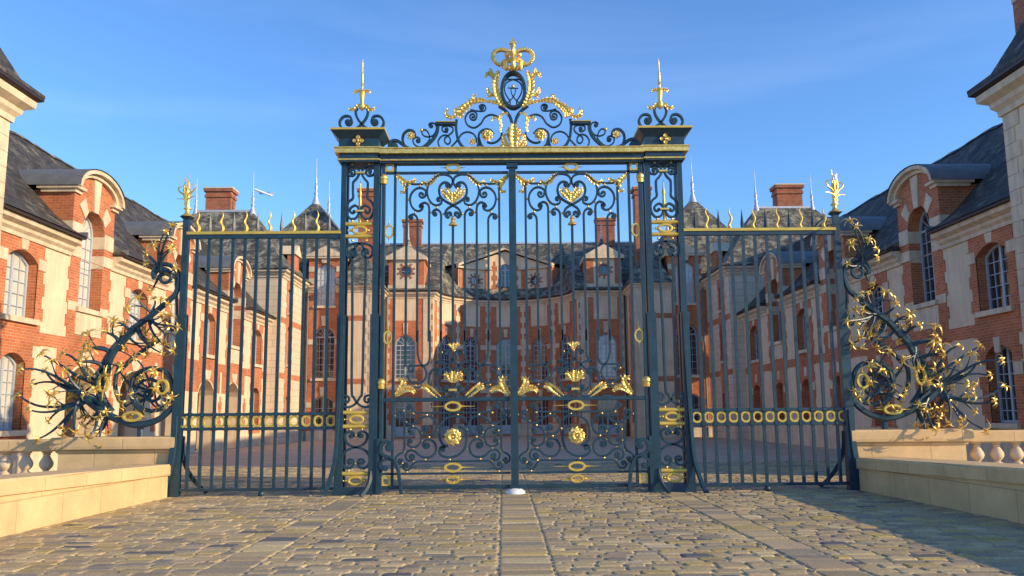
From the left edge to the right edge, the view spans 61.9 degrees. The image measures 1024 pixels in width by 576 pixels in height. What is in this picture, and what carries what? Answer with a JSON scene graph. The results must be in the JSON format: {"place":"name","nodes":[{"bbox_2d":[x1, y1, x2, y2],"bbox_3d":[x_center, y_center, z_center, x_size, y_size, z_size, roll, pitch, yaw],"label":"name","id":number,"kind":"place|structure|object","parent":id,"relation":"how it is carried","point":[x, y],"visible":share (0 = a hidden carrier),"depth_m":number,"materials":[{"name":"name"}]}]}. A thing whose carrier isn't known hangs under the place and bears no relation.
{"place":"outdoors","nodes":[
{"label":"outdoors","id":0,"kind":"place"},
{"bbox_2d":[254,188,273,195],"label":"aeroplane","id":1,"kind":"object","parent":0,"point":[265,193],"visible":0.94,"depth_m":1551.57,"materials":[{"name":"white paint"}]},
{"bbox_2d":[0,0,1015,243],"label":"sky","id":2,"kind":"structure","parent":0,"point":[151,95],"materials":[{"name":"blue"}]},
{"bbox_2d":[0,460,1023,575],"bbox_3d":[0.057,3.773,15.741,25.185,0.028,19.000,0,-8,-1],"label":"cobbled pavement","id":3,"kind":"structure","parent":0,"point":[523,551],"depth_m":10.53,"materials":[{"name":"stone"}]},
{"bbox_2d":[0,464,170,537],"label":"bridge parapet","id":4,"kind":"structure","parent":3,"relation":"on","point":[31,500],"depth_m":12.22,"materials":[{"name":"stone"}]},
{"bbox_2d":[0,436,185,496],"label":"stone balustrade","id":5,"kind":"object","parent":3,"relation":"on","point":[76,452],"visible":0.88,"depth_m":15.63,"materials":[{"name":"stone"}]},
{"bbox_2d":[167,174,207,496],"bbox_3d":[-6.080,0.858,16.120,1.080,6.082,0.480,6,-11,-39],"label":"end post","id":6,"kind":"object","parent":3,"relation":"on","point":[176,458],"visible":0.98,"depth_m":15.87,"materials":[{"name":"blue metal"}]},
{"bbox_2d":[10,221,181,447],"bbox_3d":[-7.702,0.868,15.921,3.308,4.232,0.804,0,-8,-1],"label":"scroll bracket","id":7,"kind":"object","parent":6,"relation":"attached to","point":[99,404],"visible":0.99,"depth_m":15.80,"materials":[{"name":"blue metal"}]},
{"bbox_2d":[178,210,340,496],"bbox_3d":[-4.711,1.161,15.958,2.947,5.365,0.152,0,-8,-1],"label":"side railing","id":8,"kind":"object","parent":3,"relation":"on","point":[280,235],"visible":1,"depth_m":15.91,"materials":[{"name":"blue metal"}]},
{"bbox_2d":[321,60,402,496],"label":"gate pillar","id":9,"kind":"structure","parent":3,"relation":"on","point":[358,148],"depth_m":16.11,"materials":[{"name":"blue metal"}]},
{"bbox_2d":[379,38,643,165],"bbox_3d":[-0.013,-3.670,16.734,5.077,2.564,0.760,0,-8,-1],"label":"gate overthrow","id":10,"kind":"object","parent":9,"relation":"attached to","point":[520,153],"visible":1,"depth_m":16.57,"materials":[{"name":"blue metal"}]},
{"bbox_2d":[377,164,510,492],"bbox_3d":[-1.255,0.652,16.047,2.527,6.228,0.255,0,-8,-1],"label":"gate leaf","id":11,"kind":"object","parent":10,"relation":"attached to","point":[452,436],"visible":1,"depth_m":15.97,"materials":[{"name":"blue metal"}]},
{"bbox_2d":[506,163,519,488],"bbox_3d":[0.028,0.673,16.075,0.220,6.211,0.140,0,-8,-1],"label":"meeting stile","id":12,"kind":"object","parent":3,"relation":"on","point":[511,167],"visible":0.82,"depth_m":16.02,"materials":[{"name":"blue metal"}]},
{"bbox_2d":[505,488,524,493],"bbox_3d":[0.057,3.719,15.617,0.380,0.130,0.374,0,-8,-1],"label":"gate stop","id":13,"kind":"object","parent":3,"relation":"on","point":[515,491],"visible":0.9,"depth_m":15.49,"materials":[{"name":"white paint"}]},
{"bbox_2d":[627,59,708,493],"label":"gate pillar","id":14,"kind":"structure","parent":3,"relation":"on","point":[663,144],"depth_m":16.17,"materials":[{"name":"blue metal"}]},
{"bbox_2d":[516,163,649,489],"bbox_3d":[1.311,0.633,16.076,2.527,6.228,0.255,0,-8,-1],"label":"gate leaf","id":15,"kind":"object","parent":14,"relation":"attached to","point":[576,435],"visible":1,"depth_m":16.01,"materials":[{"name":"blue metal"}]},
{"bbox_2d":[684,207,848,490],"bbox_3d":[4.776,1.089,16.067,2.947,5.365,0.152,0,-8,-1],"label":"side railing","id":16,"kind":"object","parent":3,"relation":"on","point":[765,231],"visible":0.98,"depth_m":16.02,"materials":[{"name":"blue metal"}]},
{"bbox_2d":[819,171,859,490],"bbox_3d":[6.136,0.764,16.260,1.080,6.082,0.480,-7,-11,38],"label":"end post","id":17,"kind":"object","parent":3,"relation":"on","point":[849,449],"visible":0.97,"depth_m":16.01,"materials":[{"name":"blue metal"}]},
{"bbox_2d":[840,216,1010,441],"bbox_3d":[7.763,0.749,16.098,3.308,4.232,0.804,0,-8,-1],"label":"scroll bracket","id":18,"kind":"object","parent":17,"relation":"attached to","point":[925,395],"visible":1,"depth_m":15.97,"materials":[{"name":"blue metal"}]},
{"bbox_2d":[840,428,1023,488],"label":"stone balustrade","id":19,"kind":"object","parent":3,"relation":"on","point":[947,443],"visible":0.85,"depth_m":15.80,"materials":[{"name":"stone"}]},
{"bbox_2d":[856,456,1023,523],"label":"bridge parapet","id":20,"kind":"structure","parent":3,"relation":"on","point":[993,489],"depth_m":12.53,"materials":[{"name":"stone"}]},
{"bbox_2d":[182,436,844,466],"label":"courtyard","id":21,"kind":"structure","parent":0,"point":[455,449],"depth_m":32.79,"materials":[{"name":"grey stone"}]},
{"bbox_2d":[191,178,312,443],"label":"corner pavilion","id":22,"kind":"structure","parent":21,"relation":"on","point":[219,200],"depth_m":46.87,"materials":[{"name":"stone"}]},
{"bbox_2d":[275,163,353,440],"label":"brick block","id":23,"kind":"structure","parent":21,"relation":"on","point":[310,211],"depth_m":50.76,"materials":[{"name":"brick"}]},
{"bbox_2d":[310,327,335,380],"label":"window","id":24,"kind":"structure","parent":23,"relation":"in","point":[320,333],"depth_m":50.62,"materials":[{"name":"grey paint"}]},
{"bbox_2d":[314,397,333,430],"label":"door","id":25,"kind":"structure","parent":23,"relation":"in","point":[319,402],"depth_m":50.16,"materials":[{"name":"grey paint"}]},
{"bbox_2d":[313,264,336,307],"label":"window","id":26,"kind":"structure","parent":23,"relation":"in","point":[322,270],"depth_m":51.19,"materials":[{"name":"grey glass"}]},
{"bbox_2d":[337,187,389,440],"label":"narrow pavilion","id":27,"kind":"structure","parent":21,"relation":"on","point":[358,301],"depth_m":50.17,"materials":[{"name":"stone"}]},
{"bbox_2d":[353,217,655,438],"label":"building","id":28,"kind":"structure","parent":21,"relation":"on","point":[539,374],"depth_m":56.46,"materials":[{"name":"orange brick"}]},
{"bbox_2d":[394,396,414,436],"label":"door","id":29,"kind":"structure","parent":28,"relation":"in","point":[399,406],"depth_m":53.02,"materials":[{"name":"grey paint"}]},
{"bbox_2d":[395,335,416,380],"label":"window","id":30,"kind":"structure","parent":28,"relation":"in","point":[400,371],"depth_m":53.58,"materials":[{"name":"glass"}]},
{"bbox_2d":[441,336,450,382],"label":"window","id":31,"kind":"structure","parent":28,"relation":"in","point":[445,358],"depth_m":56.08,"materials":[{"name":"glass"}]},
{"bbox_2d":[442,402,449,435],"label":"door","id":32,"kind":"structure","parent":28,"relation":"in","point":[446,425],"depth_m":55.48,"materials":[{"name":"grey paint"}]},
{"bbox_2d":[465,401,477,434],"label":"door","id":33,"kind":"structure","parent":28,"relation":"in","point":[474,404],"depth_m":57.03,"materials":[{"name":"grey paint"}]},
{"bbox_2d":[463,338,480,382],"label":"window","id":34,"kind":"structure","parent":28,"relation":"in","point":[470,342],"depth_m":57.61,"materials":[{"name":"glass"}]},
{"bbox_2d":[496,338,509,387],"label":"window","id":35,"kind":"structure","parent":28,"relation":"in","point":[504,370],"depth_m":58.19,"materials":[{"name":"grey glass"}]},
{"bbox_2d":[497,398,510,433],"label":"door","id":36,"kind":"structure","parent":28,"relation":"in","point":[506,405],"depth_m":57.65,"materials":[{"name":"grey paint"}]},
{"bbox_2d":[531,337,548,382],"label":"window","id":37,"kind":"structure","parent":28,"relation":"in","point":[540,374],"depth_m":57.61,"materials":[{"name":"glass"}]},
{"bbox_2d":[534,401,547,433],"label":"door","id":38,"kind":"structure","parent":28,"relation":"in","point":[541,405],"depth_m":57.08,"materials":[{"name":"grey paint"}]},
{"bbox_2d":[561,335,570,381],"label":"window","id":39,"kind":"structure","parent":28,"relation":"in","point":[566,357],"depth_m":56.18,"materials":[{"name":"glass"}]},
{"bbox_2d":[563,400,570,433],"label":"door","id":40,"kind":"structure","parent":28,"relation":"in","point":[567,421],"depth_m":55.65,"materials":[{"name":"grey paint"}]},
{"bbox_2d":[595,334,616,379],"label":"window","id":41,"kind":"structure","parent":28,"relation":"in","point":[608,372],"depth_m":53.71,"materials":[{"name":"glass"}]},
{"bbox_2d":[597,394,618,434],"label":"door","id":42,"kind":"structure","parent":28,"relation":"in","point":[601,404],"depth_m":53.20,"materials":[{"name":"grey paint"}]},
{"bbox_2d":[621,186,676,437],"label":"narrow pavilion","id":43,"kind":"structure","parent":21,"relation":"on","point":[667,311],"depth_m":50.39,"materials":[{"name":"orange brick"}]},
{"bbox_2d":[654,164,733,436],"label":"brick block","id":44,"kind":"structure","parent":21,"relation":"on","point":[691,206],"depth_m":51.13,"materials":[{"name":"brick"}]},
{"bbox_2d":[675,262,696,304],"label":"window","id":45,"kind":"structure","parent":44,"relation":"in","point":[689,268],"depth_m":51.45,"materials":[{"name":"grey glass"}]},
{"bbox_2d":[677,325,699,377],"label":"window","id":46,"kind":"structure","parent":44,"relation":"in","point":[693,335],"depth_m":50.83,"materials":[{"name":"glass"}]},
{"bbox_2d":[679,394,700,427],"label":"door","id":47,"kind":"structure","parent":44,"relation":"in","point":[696,404],"depth_m":50.38,"materials":[{"name":"grey paint"}]},
{"bbox_2d":[699,172,823,439],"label":"corner pavilion","id":48,"kind":"structure","parent":21,"relation":"on","point":[785,197],"depth_m":47.21,"materials":[{"name":"beige stone"}]},
{"bbox_2d":[736,122,1023,463],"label":"wing building","id":49,"kind":"structure","parent":0,"point":[940,231],"depth_m":26.58,"materials":[{"name":"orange brick"}]},
{"bbox_2d":[751,328,758,363],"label":"window","id":50,"kind":"structure","parent":49,"relation":"in","point":[756,331],"depth_m":43.88,"materials":[{"name":"glass"}]},
{"bbox_2d":[774,286,781,345],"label":"window","id":51,"kind":"structure","parent":49,"relation":"in","point":[779,316],"depth_m":40.53,"materials":[{"name":"grey glass"}]},
{"bbox_2d":[798,314,811,353],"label":"window","id":52,"kind":"structure","parent":49,"relation":"in","point":[804,350],"depth_m":36.91,"materials":[{"name":"grey paint"}]},
{"bbox_2d":[825,273,836,331],"bbox_3d":[12.561,0.058,32.993,0.500,3.140,1.640,0,-8,-1],"label":"window","id":53,"kind":"structure","parent":49,"relation":"in","point":[834,327],"depth_m":33.57,"materials":[{"name":"grey paint"}]},
{"bbox_2d":[864,285,887,339],"bbox_3d":[12.559,0.788,29.297,0.400,1.880,1.660,0,-8,-1],"label":"window","id":54,"kind":"structure","parent":49,"relation":"in","point":[880,306],"depth_m":29.66,"materials":[{"name":"grey glass"}]},
{"bbox_2d":[909,210,938,310],"bbox_3d":[12.633,-0.961,26.068,0.500,3.140,1.640,0,-8,-1],"label":"window","id":55,"kind":"structure","parent":49,"relation":"in","point":[925,239],"depth_m":26.46,"materials":[{"name":"grey glass"}]},
{"bbox_2d":[974,243,1014,317],"bbox_3d":[12.632,-0.246,22.273,0.400,1.880,1.660,0,-8,-1],"label":"window","id":56,"kind":"structure","parent":49,"relation":"in","point":[996,264],"depth_m":22.49,"materials":[{"name":"grey glass"}]},
{"bbox_2d":[986,346,1021,428],"bbox_3d":[12.647,2.522,21.917,0.380,2.140,1.390,0,-8,-1],"label":"window","id":57,"kind":"structure","parent":49,"relation":"in","point":[1005,374],"depth_m":22.10,"materials":[{"name":"grey glass"}]},
{"label":"ground","id":58,"kind":"structure","parent":0,"visible":0},
{"bbox_2d":[0,48,44,242],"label":"corner tower","id":59,"kind":"structure","parent":58,"relation":"on","point":[18,95],"depth_m":20.54,"materials":[{"name":"stone"}]},
{"bbox_2d":[0,130,276,473],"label":"wing building","id":60,"kind":"structure","parent":58,"relation":"on","point":[75,242],"depth_m":26.34,"materials":[{"name":"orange brick"}]},
{"bbox_2d":[0,354,26,436],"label":"window","id":61,"kind":"structure","parent":60,"relation":"in","point":[7,363],"depth_m":21.74,"materials":[{"name":"white glass"}]},
{"bbox_2d":[0,250,39,325],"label":"window","id":62,"kind":"structure","parent":60,"relation":"in","point":[17,266],"depth_m":22.21,"materials":[{"name":"white glass"}]},
{"bbox_2d":[75,216,104,316],"bbox_3d":[-12.825,-0.766,25.777,0.500,3.140,1.640,0,-8,-1],"label":"window","id":63,"kind":"structure","parent":60,"relation":"in","point":[85,267],"depth_m":26.16,"materials":[{"name":"white glass"}]},
{"bbox_2d":[126,291,144,345],"bbox_3d":[-12.798,0.983,29.007,0.400,1.880,1.660,0,-8,-1],"label":"window","id":64,"kind":"structure","parent":60,"relation":"in","point":[135,311],"depth_m":29.35,"materials":[{"name":"grey paint"}]},
{"bbox_2d":[169,260,176,334],"bbox_3d":[-12.896,0.253,32.702,0.500,3.140,1.640,0,-8,-1],"label":"window","id":65,"kind":"structure","parent":60,"relation":"in","point":[172,306],"depth_m":33.12,"materials":[{"name":"grey paint"}]},
{"bbox_2d":[201,319,214,358],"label":"window","id":66,"kind":"structure","parent":60,"relation":"in","point":[207,355],"depth_m":36.58,"materials":[{"name":"grey paint"}]},
{"bbox_2d":[231,290,239,349],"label":"window","id":67,"kind":"structure","parent":60,"relation":"in","point":[232,346],"depth_m":40.25,"materials":[{"name":"grey paint"}]},
{"bbox_2d":[255,336,262,367],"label":"window","id":68,"kind":"structure","parent":60,"relation":"in","point":[256,365],"depth_m":43.62,"materials":[{"name":"grey paint"}]},
{"bbox_2d":[967,0,1023,337],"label":"corner tower","id":69,"kind":"structure","parent":58,"relation":"on","point":[999,89],"depth_m":20.57,"materials":[{"name":"beige stone"}]}
]}

